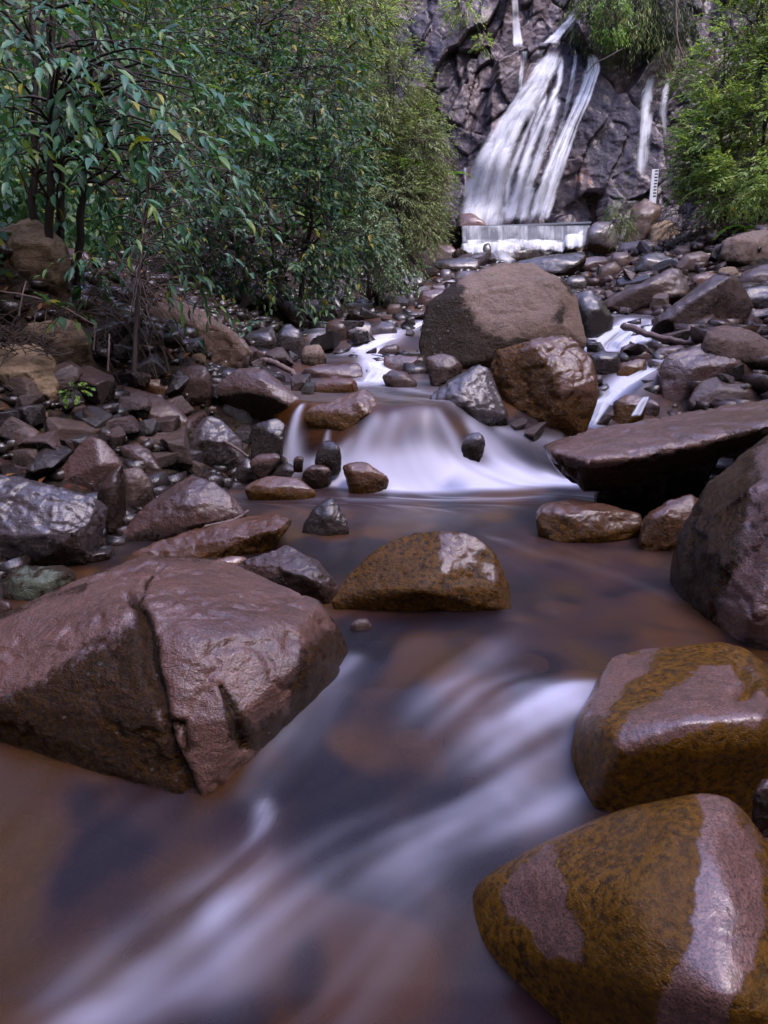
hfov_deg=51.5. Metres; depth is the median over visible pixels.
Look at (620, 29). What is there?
shrub
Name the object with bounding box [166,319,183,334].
rock
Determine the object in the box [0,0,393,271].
undergrowth
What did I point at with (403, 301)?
rock
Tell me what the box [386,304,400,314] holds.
rock
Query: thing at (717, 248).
rock
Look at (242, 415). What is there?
rock
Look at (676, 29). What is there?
vine
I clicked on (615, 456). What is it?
boulder
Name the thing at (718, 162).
shrub
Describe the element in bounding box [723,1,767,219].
undergrowth
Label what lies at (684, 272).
rock
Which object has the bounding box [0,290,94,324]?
stick
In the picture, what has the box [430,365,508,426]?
boulder
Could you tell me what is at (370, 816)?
water
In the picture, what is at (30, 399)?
rock
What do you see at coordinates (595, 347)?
rock
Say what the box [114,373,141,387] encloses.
rock
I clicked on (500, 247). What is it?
weir cascade
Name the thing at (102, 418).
rock
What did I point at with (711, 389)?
rock
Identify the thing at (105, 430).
rock
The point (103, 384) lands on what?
rock
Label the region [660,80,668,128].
side waterfall
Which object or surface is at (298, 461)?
rock
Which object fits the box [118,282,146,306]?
rock
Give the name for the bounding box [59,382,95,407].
plant
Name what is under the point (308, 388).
rock
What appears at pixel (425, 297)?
rock
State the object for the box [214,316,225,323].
rock
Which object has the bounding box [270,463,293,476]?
rock
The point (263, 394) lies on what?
rock
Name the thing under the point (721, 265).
rock
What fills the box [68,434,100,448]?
rock
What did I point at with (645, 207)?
rock
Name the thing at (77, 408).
rock
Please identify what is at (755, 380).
gravel
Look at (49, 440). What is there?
rock
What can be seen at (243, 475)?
rock
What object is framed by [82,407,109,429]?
rock
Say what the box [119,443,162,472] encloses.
rock
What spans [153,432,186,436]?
rock
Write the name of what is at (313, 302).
rock
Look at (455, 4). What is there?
shrub
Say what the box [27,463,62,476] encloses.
rock
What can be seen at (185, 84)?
undergrowth
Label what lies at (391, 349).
rock
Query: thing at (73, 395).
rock
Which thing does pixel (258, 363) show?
rock
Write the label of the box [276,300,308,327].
rock
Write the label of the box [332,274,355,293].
rock
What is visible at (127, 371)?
rock
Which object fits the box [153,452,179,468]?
rock
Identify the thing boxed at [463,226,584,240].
weir curtain
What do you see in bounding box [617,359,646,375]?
rock
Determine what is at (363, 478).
rock
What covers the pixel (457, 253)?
rock
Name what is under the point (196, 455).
rock
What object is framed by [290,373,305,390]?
rock
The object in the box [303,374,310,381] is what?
rock
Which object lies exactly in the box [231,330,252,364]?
rock
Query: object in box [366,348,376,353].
rock
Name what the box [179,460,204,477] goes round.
rock
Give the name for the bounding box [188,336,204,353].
rock
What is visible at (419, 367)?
gravel
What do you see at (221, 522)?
stick
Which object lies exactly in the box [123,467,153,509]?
rock
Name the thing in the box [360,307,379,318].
rock
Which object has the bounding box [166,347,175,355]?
rock
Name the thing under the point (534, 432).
rock
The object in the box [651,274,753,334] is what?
boulder
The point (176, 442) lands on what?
rock
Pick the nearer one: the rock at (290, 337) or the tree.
the tree
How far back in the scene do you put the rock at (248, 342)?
6.42 m
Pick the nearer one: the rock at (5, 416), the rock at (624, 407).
the rock at (5, 416)
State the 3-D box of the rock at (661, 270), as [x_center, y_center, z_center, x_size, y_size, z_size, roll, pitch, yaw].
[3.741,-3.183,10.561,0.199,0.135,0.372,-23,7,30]
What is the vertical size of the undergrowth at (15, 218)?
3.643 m
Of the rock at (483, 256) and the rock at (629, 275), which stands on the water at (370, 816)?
the rock at (483, 256)
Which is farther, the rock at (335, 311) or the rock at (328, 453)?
the rock at (335, 311)
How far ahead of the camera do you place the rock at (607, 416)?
5.90 m
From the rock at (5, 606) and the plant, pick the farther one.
the plant
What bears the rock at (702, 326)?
on the ground
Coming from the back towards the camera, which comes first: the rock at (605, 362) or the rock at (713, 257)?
the rock at (713, 257)
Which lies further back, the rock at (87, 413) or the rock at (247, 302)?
the rock at (247, 302)
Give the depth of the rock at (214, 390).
4.96 m
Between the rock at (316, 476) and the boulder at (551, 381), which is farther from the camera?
the boulder at (551, 381)
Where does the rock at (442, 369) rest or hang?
in the water at (370, 816)
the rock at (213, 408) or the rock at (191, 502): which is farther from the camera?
the rock at (213, 408)
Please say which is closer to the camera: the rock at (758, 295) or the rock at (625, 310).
the rock at (758, 295)
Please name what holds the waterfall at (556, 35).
attached to the cliff
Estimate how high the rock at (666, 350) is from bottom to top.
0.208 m
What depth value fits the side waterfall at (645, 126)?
19.18 m
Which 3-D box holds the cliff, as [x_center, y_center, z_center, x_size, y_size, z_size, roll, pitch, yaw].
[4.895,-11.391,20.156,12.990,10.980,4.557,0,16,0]
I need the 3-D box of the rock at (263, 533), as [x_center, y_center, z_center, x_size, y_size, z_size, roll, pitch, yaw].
[-0.778,0.164,3.608,0.719,0.319,0.373,0,16,0]
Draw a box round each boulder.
[0,344,61,402]
[0,474,107,567]
[0,555,347,795]
[148,301,247,368]
[332,530,510,610]
[419,263,585,368]
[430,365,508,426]
[473,793,767,1023]
[491,335,599,436]
[543,399,767,491]
[571,642,767,814]
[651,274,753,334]
[657,346,752,405]
[670,435,767,650]
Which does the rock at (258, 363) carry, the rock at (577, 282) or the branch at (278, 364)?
the branch at (278, 364)
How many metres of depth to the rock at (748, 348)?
6.17 m
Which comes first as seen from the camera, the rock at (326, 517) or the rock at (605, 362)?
the rock at (326, 517)
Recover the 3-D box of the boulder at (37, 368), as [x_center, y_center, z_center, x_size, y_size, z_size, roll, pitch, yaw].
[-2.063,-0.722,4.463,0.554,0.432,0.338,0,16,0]
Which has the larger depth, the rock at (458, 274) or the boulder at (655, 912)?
the rock at (458, 274)
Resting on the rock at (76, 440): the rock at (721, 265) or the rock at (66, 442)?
the rock at (66, 442)
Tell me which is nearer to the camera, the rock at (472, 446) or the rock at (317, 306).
the rock at (472, 446)
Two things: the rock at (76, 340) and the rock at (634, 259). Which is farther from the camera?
the rock at (634, 259)
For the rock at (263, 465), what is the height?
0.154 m
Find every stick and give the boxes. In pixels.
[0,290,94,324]
[18,281,25,315]
[93,325,95,349]
[107,334,109,370]
[205,510,248,527]
[223,440,248,457]
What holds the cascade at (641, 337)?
on the water at (370, 816)
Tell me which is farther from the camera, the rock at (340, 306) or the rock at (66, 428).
the rock at (340, 306)
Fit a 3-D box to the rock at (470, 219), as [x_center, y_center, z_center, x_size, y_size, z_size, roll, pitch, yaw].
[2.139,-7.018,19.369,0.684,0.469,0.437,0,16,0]
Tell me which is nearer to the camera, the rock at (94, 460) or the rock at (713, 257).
the rock at (94, 460)
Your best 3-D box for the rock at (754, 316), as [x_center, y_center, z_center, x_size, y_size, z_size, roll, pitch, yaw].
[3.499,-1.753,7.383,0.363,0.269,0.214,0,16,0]
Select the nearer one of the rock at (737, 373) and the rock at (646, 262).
the rock at (737, 373)
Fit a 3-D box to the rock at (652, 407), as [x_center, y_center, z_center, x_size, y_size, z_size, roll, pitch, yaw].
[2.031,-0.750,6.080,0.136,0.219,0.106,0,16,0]
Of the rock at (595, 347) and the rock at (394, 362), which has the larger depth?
the rock at (595, 347)
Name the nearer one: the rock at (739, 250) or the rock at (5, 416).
the rock at (5, 416)
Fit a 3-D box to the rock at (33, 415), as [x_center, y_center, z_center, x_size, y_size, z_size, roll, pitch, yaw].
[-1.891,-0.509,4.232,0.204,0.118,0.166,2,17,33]
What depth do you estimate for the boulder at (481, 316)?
6.25 m
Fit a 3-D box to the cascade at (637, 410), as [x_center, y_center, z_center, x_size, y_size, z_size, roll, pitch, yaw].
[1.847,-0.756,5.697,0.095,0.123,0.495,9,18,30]
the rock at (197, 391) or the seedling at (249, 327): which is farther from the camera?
the seedling at (249, 327)
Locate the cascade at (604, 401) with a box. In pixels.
[592,368,655,423]
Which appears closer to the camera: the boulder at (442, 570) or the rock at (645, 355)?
the boulder at (442, 570)
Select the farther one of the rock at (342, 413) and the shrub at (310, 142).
the shrub at (310, 142)
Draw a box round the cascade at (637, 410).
[632,397,648,415]
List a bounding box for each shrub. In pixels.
[79,0,402,176]
[115,22,398,327]
[304,0,422,100]
[315,204,430,312]
[322,0,463,273]
[379,147,464,267]
[436,0,488,39]
[468,32,495,58]
[553,0,707,95]
[585,0,636,55]
[599,171,639,251]
[640,180,767,247]
[657,62,714,100]
[660,0,767,230]
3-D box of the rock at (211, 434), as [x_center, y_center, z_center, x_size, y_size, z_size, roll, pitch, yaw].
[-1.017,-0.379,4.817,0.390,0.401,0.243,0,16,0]
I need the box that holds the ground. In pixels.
[0,0,767,563]
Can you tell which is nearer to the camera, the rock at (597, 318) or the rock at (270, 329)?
the rock at (270, 329)
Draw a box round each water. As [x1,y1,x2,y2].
[0,262,767,1023]
[440,222,594,228]
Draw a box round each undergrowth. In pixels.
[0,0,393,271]
[0,100,138,310]
[57,0,446,265]
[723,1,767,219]
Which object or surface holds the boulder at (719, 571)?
in the water at (370, 816)
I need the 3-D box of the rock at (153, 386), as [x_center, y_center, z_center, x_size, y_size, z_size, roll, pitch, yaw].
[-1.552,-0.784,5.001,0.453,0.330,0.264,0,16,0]
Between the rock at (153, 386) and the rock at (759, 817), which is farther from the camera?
the rock at (153, 386)
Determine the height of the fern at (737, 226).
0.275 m
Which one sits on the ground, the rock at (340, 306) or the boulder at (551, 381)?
the boulder at (551, 381)
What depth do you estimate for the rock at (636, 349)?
6.63 m
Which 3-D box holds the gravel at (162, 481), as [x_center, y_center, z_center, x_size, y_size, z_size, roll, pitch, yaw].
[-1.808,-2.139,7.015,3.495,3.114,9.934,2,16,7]
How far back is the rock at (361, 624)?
2.72 m
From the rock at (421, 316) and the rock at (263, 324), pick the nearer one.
the rock at (263, 324)
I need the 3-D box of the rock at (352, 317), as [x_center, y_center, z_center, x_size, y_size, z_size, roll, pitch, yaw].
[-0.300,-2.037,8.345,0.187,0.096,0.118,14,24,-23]
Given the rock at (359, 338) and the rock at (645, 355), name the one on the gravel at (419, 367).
the rock at (645, 355)
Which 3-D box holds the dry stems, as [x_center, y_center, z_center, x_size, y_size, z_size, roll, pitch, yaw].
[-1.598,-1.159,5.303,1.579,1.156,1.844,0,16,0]
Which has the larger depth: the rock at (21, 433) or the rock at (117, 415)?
the rock at (117, 415)
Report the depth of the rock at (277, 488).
4.35 m
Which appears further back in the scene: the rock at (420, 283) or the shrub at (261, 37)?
the rock at (420, 283)
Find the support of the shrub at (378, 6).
on the ground
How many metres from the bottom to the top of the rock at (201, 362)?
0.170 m
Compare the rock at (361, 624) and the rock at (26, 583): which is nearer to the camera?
the rock at (361, 624)
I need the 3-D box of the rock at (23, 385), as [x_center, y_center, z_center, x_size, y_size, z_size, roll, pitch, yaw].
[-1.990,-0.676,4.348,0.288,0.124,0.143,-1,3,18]
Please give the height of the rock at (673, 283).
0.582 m
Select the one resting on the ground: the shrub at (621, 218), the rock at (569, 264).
the shrub at (621, 218)
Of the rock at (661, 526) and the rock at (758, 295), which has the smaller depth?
the rock at (661, 526)
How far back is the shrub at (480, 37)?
18.72 m
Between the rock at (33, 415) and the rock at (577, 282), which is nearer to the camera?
the rock at (33, 415)
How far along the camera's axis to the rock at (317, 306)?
8.39 m
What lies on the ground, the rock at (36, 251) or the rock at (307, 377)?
the rock at (36, 251)
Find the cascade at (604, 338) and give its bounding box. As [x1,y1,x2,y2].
[596,325,638,348]
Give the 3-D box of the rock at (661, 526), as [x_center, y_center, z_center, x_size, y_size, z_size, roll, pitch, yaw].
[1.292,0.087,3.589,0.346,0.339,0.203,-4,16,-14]
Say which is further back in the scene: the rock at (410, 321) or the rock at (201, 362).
the rock at (410, 321)
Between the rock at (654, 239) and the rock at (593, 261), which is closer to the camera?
the rock at (593, 261)
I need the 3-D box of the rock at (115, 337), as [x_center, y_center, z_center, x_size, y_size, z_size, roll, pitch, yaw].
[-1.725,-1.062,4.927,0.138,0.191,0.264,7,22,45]
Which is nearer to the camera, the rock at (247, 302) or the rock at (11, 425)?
the rock at (11, 425)
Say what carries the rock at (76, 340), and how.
on the ground
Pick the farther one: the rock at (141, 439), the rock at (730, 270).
the rock at (730, 270)
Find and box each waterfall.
[463,52,599,224]
[512,0,521,44]
[545,7,581,42]
[638,79,652,171]
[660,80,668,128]
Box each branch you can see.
[261,357,296,375]
[578,48,622,74]
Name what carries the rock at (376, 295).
on the water at (370, 816)
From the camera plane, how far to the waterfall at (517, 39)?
19.61 m
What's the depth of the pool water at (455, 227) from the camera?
19.21 m
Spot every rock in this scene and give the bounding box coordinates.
[0,218,70,296]
[0,376,39,396]
[0,411,22,427]
[0,416,34,439]
[0,601,12,613]
[2,427,39,450]
[2,565,76,600]
[4,385,13,391]
[8,448,38,466]
[9,404,45,425]
[14,393,45,407]
[15,465,28,474]
[17,430,62,450]
[25,319,93,366]
[26,445,73,473]
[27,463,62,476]
[44,417,102,438]
[54,361,83,390]
[58,437,74,450]
[59,390,84,405]
[60,436,123,491]
[68,248,91,271]
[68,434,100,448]
[69,404,85,413]
[73,406,113,428]
[74,366,116,404]
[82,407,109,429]
[83,321,125,357]
[88,547,111,562]
[97,465,125,534]
[101,426,113,450]
[105,426,125,448]
[108,415,139,433]
[112,413,121,417]
[113,344,132,359]
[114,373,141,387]
[116,385,188,426]
[117,396,151,413]
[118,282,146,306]
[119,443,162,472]
[122,475,246,545]
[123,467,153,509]
[125,369,142,379]
[131,370,150,386]
[132,513,291,557]
[134,418,161,436]
[136,353,167,378]
[137,435,155,444]
[142,377,167,393]
[150,434,166,450]
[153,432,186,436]
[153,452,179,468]
[155,415,180,432]
[161,425,192,465]
[163,449,203,463]
[165,370,189,394]
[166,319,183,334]
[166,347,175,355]
[166,395,194,415]
[178,365,212,406]
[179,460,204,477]
[185,301,201,308]
[186,411,206,443]
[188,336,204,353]
[190,353,205,365]
[190,416,244,469]
[209,405,216,411]
[211,383,218,398]
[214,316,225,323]
[216,556,246,565]
[218,367,300,419]
[223,404,252,422]
[224,280,250,301]
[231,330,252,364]
[231,457,257,486]
[234,423,252,444]
[238,545,337,603]
[240,291,261,310]
[242,337,251,346]
[242,442,248,457]
[244,326,276,339]
[245,476,315,499]
[248,331,274,349]
[250,346,265,360]
[250,419,285,475]
[250,453,279,477]
[251,358,266,366]
[256,292,279,310]
[258,318,267,327]
[261,366,281,380]
[265,347,288,365]
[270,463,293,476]
[275,324,305,363]
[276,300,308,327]
[284,357,293,365]
[288,351,298,361]
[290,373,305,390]
[293,456,303,472]
[298,299,319,316]
[300,382,315,393]
[301,344,326,365]
[301,363,362,377]
[302,465,331,488]
[302,498,348,535]
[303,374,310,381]
[305,389,376,430]
[310,330,341,351]
[313,303,320,315]
[314,376,358,392]
[314,440,341,475]
[317,304,339,321]
[326,318,347,340]
[329,297,343,316]
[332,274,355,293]
[332,343,351,353]
[338,320,364,334]
[343,462,388,493]
[346,313,365,320]
[347,320,372,338]
[350,330,369,344]
[350,618,371,630]
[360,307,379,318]
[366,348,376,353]
[372,321,396,334]
[373,289,385,304]
[378,344,399,354]
[382,293,400,307]
[382,370,416,387]
[383,355,418,370]
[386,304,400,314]
[397,296,408,308]
[399,273,424,289]
[400,318,415,327]
[406,329,414,335]
[407,293,414,305]
[414,314,423,319]
[415,267,427,278]
[416,285,429,292]
[417,289,443,305]
[425,354,461,385]
[427,271,435,277]
[432,257,479,271]
[439,244,455,253]
[440,269,451,280]
[452,249,472,257]
[454,271,474,280]
[458,213,485,231]
[458,252,471,257]
[461,432,484,461]
[462,245,584,261]
[472,252,488,263]
[481,243,491,257]
[481,257,496,265]
[510,418,527,430]
[516,252,586,276]
[525,422,546,441]
[535,499,641,542]
[566,275,586,288]
[576,290,613,337]
[578,256,609,272]
[585,221,616,253]
[587,342,604,351]
[590,350,620,374]
[595,404,613,424]
[596,264,602,273]
[597,261,620,277]
[602,290,613,297]
[603,268,690,313]
[609,251,631,266]
[612,394,645,423]
[616,239,654,252]
[616,274,650,287]
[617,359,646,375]
[619,307,631,314]
[620,344,651,360]
[623,268,638,280]
[623,343,651,355]
[624,199,661,241]
[629,257,638,264]
[634,251,672,273]
[636,240,651,253]
[638,494,697,556]
[644,399,659,418]
[649,220,677,241]
[649,293,668,308]
[651,258,678,270]
[652,345,684,358]
[658,264,672,273]
[660,328,690,344]
[669,489,692,498]
[673,245,690,255]
[675,251,709,272]
[681,269,687,275]
[688,377,756,411]
[689,282,696,290]
[691,272,713,283]
[693,264,700,272]
[698,324,707,328]
[701,325,767,369]
[709,251,717,261]
[712,244,720,254]
[716,262,726,270]
[717,373,734,383]
[718,229,767,266]
[718,267,739,274]
[730,363,744,381]
[739,264,767,282]
[745,285,767,308]
[748,308,767,323]
[751,778,767,837]
[759,311,767,319]
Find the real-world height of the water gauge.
1.140 m
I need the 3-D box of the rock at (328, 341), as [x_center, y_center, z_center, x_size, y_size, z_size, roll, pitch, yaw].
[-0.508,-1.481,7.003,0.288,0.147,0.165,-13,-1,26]
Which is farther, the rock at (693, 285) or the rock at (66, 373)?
the rock at (693, 285)
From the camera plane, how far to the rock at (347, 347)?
6.90 m
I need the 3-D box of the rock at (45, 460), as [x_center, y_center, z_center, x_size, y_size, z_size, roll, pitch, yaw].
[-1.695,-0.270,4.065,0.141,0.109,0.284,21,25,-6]
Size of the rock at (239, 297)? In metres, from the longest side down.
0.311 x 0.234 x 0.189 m
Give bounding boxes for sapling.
[33,124,282,372]
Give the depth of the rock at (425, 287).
10.57 m
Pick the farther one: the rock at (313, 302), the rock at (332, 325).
the rock at (313, 302)
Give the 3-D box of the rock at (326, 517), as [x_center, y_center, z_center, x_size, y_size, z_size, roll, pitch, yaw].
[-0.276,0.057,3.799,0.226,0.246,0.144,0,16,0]
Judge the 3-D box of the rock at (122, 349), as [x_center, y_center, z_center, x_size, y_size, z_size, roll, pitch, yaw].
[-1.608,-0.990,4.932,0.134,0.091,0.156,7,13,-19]
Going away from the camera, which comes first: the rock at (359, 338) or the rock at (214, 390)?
the rock at (214, 390)
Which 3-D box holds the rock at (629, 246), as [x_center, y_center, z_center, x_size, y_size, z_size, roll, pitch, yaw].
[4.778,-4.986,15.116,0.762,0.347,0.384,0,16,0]
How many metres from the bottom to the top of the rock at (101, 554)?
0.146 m
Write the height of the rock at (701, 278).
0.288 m
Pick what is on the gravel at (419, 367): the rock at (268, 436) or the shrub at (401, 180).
the shrub at (401, 180)
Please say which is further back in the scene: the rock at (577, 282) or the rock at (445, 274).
the rock at (445, 274)
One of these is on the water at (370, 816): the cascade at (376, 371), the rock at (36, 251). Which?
the cascade at (376, 371)
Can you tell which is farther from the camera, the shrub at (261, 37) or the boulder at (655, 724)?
the shrub at (261, 37)
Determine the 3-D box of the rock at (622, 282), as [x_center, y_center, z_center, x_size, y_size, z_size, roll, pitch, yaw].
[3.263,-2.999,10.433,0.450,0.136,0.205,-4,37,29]
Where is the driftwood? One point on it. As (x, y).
(624, 326)
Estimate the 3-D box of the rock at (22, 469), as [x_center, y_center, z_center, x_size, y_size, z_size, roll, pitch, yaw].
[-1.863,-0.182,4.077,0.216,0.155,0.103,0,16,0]
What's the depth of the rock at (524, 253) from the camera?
19.07 m
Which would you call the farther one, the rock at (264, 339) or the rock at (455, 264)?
the rock at (455, 264)
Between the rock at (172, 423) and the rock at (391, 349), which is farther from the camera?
the rock at (391, 349)
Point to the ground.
(228, 420)
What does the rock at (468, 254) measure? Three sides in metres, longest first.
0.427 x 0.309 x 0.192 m
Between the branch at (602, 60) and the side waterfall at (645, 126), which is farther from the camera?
the side waterfall at (645, 126)
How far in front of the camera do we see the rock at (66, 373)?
4.43 m
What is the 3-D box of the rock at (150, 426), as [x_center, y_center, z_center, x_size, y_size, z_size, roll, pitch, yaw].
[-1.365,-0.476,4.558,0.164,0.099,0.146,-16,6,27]
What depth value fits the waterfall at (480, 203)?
19.13 m
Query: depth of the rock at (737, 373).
6.13 m
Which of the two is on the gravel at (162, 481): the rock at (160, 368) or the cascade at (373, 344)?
the rock at (160, 368)
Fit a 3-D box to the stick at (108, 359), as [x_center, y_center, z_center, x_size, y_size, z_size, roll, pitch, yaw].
[-1.466,-0.851,4.251,0.025,0.194,0.060,0,16,0]
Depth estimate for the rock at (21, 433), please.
4.07 m
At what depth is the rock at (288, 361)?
6.28 m
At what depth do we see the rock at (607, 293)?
9.58 m
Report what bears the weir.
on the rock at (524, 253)
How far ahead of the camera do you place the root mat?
4.28 m
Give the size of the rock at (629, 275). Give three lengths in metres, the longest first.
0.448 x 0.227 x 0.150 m
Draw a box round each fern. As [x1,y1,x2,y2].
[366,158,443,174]
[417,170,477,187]
[712,225,755,240]
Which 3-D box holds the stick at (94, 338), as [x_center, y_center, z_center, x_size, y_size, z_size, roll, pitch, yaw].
[-1.567,-0.942,4.305,0.026,0.134,0.011,0,16,0]
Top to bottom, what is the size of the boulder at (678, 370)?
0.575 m
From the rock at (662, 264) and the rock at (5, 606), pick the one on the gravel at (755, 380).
the rock at (662, 264)
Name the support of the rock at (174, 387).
on the ground
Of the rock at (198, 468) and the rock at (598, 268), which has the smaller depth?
the rock at (198, 468)
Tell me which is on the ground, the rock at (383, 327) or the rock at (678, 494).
the rock at (678, 494)
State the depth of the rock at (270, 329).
6.75 m
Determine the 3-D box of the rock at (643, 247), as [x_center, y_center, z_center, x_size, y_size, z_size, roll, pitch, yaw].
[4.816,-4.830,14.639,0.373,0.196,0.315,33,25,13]
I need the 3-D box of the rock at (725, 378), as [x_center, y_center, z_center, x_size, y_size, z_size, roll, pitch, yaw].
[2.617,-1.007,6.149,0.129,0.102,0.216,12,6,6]
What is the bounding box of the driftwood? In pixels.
[620,322,697,344]
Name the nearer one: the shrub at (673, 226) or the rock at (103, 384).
the rock at (103, 384)
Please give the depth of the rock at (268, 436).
4.72 m
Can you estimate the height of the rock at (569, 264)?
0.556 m
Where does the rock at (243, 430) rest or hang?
on the rock at (245, 448)
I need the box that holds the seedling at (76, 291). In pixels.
[33,285,98,345]
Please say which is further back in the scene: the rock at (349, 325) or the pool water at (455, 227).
the pool water at (455, 227)
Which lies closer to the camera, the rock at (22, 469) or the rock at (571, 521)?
the rock at (571, 521)
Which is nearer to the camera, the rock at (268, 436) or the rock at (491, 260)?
the rock at (268, 436)
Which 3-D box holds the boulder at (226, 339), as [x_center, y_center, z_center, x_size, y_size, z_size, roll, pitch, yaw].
[-1.286,-1.164,5.519,0.713,0.574,0.348,3,16,10]
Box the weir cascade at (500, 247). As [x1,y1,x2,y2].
[464,231,582,261]
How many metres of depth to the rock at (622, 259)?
12.68 m
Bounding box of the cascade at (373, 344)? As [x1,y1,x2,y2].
[353,321,422,350]
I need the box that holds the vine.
[674,0,684,59]
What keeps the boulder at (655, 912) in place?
on the ground
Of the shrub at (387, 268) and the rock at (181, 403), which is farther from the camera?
the shrub at (387, 268)
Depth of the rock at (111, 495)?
3.66 m
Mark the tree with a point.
(89, 145)
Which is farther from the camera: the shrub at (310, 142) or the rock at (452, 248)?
the rock at (452, 248)
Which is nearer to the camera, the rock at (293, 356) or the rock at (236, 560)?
the rock at (236, 560)
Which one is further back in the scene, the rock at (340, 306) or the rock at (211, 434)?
the rock at (340, 306)
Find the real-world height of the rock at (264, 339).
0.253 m
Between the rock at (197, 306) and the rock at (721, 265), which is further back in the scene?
the rock at (721, 265)
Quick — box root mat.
[0,309,72,366]
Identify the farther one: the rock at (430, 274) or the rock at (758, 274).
the rock at (430, 274)
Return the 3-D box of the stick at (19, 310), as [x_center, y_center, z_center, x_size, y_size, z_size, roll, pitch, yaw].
[-2.019,-1.194,4.459,0.032,0.193,0.072,13,20,40]
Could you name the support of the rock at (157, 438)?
on the rock at (196, 455)
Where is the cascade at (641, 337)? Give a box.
[637,326,651,341]
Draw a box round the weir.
[461,221,590,244]
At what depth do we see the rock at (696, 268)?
10.41 m
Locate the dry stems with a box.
[0,243,249,403]
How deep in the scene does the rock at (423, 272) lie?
12.82 m
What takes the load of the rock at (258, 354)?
on the ground
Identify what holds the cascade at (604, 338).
on the water at (370, 816)
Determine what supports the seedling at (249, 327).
on the ground
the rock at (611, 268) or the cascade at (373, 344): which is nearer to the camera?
the cascade at (373, 344)
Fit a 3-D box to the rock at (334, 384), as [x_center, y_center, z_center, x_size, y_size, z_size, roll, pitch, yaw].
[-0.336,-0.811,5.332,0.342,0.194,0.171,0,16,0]
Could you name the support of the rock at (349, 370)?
in the water at (370, 816)
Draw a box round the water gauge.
[649,169,658,203]
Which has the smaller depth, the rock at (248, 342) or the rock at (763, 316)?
the rock at (248, 342)
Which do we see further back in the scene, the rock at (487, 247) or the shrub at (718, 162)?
the rock at (487, 247)
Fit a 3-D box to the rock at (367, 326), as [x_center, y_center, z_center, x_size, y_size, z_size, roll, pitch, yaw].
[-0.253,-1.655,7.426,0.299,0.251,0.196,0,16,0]
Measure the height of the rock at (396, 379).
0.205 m
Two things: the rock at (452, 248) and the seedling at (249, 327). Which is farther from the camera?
the rock at (452, 248)
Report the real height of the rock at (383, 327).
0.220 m
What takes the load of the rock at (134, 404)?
on the ground
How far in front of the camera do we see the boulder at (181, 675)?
2.20 m
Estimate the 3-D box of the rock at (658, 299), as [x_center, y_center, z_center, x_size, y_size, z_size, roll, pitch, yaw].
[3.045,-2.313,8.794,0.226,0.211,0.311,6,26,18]
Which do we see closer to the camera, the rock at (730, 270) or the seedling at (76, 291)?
the seedling at (76, 291)
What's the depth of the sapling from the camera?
4.41 m
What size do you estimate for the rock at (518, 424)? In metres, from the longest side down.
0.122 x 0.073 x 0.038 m
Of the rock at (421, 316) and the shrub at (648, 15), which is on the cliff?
the shrub at (648, 15)
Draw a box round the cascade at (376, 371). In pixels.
[363,362,385,382]
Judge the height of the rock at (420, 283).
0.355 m
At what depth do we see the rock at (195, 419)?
4.78 m
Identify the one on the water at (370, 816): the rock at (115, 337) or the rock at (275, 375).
the rock at (275, 375)
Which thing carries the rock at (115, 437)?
on the ground
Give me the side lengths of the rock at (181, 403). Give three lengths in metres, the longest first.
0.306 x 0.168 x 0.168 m
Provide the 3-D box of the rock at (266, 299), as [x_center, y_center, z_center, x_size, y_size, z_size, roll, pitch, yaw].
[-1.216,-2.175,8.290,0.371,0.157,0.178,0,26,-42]
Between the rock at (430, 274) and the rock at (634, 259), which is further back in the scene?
the rock at (430, 274)
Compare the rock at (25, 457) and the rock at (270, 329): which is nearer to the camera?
the rock at (25, 457)
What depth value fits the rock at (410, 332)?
7.43 m
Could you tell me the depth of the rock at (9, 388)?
4.29 m
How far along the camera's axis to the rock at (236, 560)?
3.27 m
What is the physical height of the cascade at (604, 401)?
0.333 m
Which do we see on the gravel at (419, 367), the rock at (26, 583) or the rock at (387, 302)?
the rock at (387, 302)
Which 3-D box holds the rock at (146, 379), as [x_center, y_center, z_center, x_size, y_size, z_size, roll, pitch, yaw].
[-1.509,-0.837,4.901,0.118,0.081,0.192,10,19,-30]
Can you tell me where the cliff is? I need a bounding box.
[332,0,767,257]
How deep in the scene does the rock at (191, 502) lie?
3.63 m
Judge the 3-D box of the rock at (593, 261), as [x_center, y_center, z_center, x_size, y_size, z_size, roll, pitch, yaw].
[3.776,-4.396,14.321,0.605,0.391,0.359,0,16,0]
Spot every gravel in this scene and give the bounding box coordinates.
[0,146,395,589]
[297,260,664,398]
[571,217,767,495]
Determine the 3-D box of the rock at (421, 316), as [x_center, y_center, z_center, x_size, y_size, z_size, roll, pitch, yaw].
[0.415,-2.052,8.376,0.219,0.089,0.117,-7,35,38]
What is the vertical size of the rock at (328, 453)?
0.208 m
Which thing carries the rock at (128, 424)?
on the ground
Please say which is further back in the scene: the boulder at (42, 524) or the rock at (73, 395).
the rock at (73, 395)
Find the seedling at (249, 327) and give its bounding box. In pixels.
[233,319,262,338]
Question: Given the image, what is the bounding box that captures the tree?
[0,0,277,285]
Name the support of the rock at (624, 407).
on the ground
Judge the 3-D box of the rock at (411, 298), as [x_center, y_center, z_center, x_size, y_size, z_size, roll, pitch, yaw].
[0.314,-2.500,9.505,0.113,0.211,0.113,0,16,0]
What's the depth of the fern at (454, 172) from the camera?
13.96 m
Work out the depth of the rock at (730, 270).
9.86 m
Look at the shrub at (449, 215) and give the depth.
14.11 m
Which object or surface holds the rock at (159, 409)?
on the ground
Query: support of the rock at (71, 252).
on the ground

